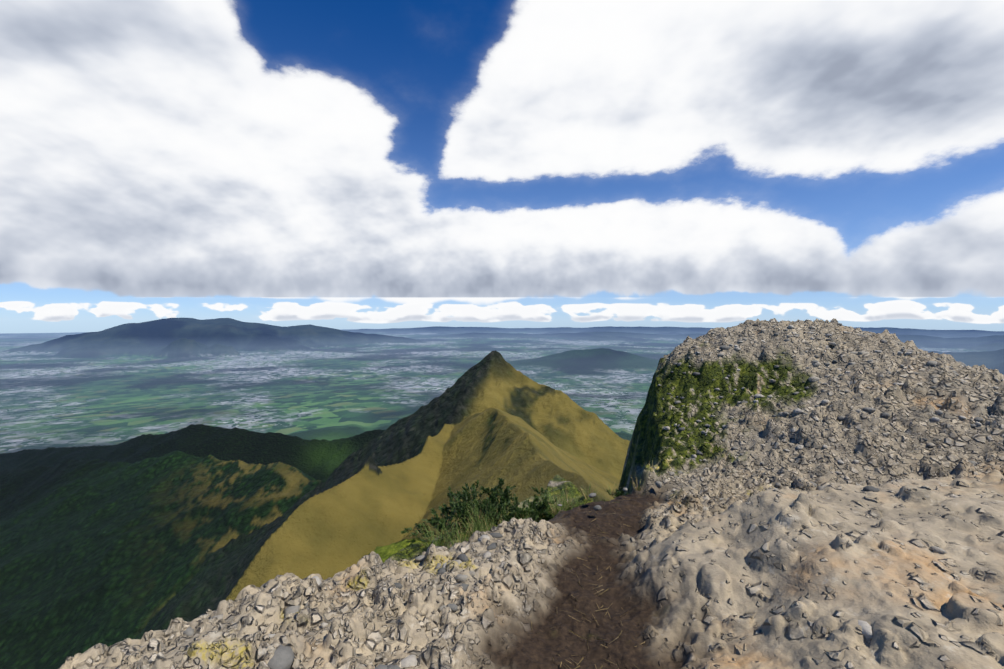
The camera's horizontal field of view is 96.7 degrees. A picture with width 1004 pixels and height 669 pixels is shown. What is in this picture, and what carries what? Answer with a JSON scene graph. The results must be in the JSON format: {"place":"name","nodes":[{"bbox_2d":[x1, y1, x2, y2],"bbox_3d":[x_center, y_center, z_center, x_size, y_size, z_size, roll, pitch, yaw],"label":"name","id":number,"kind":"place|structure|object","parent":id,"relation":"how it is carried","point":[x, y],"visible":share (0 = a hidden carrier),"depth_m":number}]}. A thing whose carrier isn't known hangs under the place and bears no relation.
{"place":"outdoors","nodes":[
{"label":"outdoors","id":0,"kind":"place"},
{"bbox_2d":[0,0,1003,323],"bbox_3d":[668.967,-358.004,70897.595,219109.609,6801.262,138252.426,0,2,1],"label":"cloud","id":1,"kind":"structure","parent":0,"point":[170,148],"depth_m":3784.82},
{"bbox_2d":[0,318,1003,668],"bbox_3d":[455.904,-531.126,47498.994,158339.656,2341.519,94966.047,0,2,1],"label":"distant landscape","id":2,"kind":"structure","parent":0,"point":[158,474],"depth_m":684.46},
{"bbox_2d":[59,318,1003,668],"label":"summit rock","id":3,"kind":"object","parent":2,"relation":"on","point":[795,570],"visible":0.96,"depth_m":3.02},
{"bbox_2d":[368,537,431,562],"bbox_3d":[-1.176,2.963,5.464,1.322,0.855,0.958,0,2,1],"label":"moss mound","id":4,"kind":"object","parent":3,"relation":"on","point":[386,552],"visible":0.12,"depth_m":5.49},
{"bbox_2d":[401,478,626,538],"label":"ledge shrubs","id":5,"kind":"object","parent":3,"relation":"on","point":[456,513],"visible":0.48,"depth_m":5.90},
{"bbox_2d":[420,459,657,549],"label":"ledge grass","id":6,"kind":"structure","parent":3,"relation":"on","point":[555,510],"depth_m":5.56},
{"bbox_2d":[139,323,999,668],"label":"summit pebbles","id":7,"kind":"object","parent":3,"relation":"on","point":[283,657],"visible":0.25,"depth_m":5.02},
{"bbox_2d":[531,497,644,668],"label":"path straw","id":8,"kind":"object","parent":3,"relation":"on","point":[598,595],"visible":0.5,"depth_m":2.97},
{"bbox_2d":[0,0,1003,332],"label":"sky","id":9,"kind":"structure","parent":0,"point":[419,61]}
]}

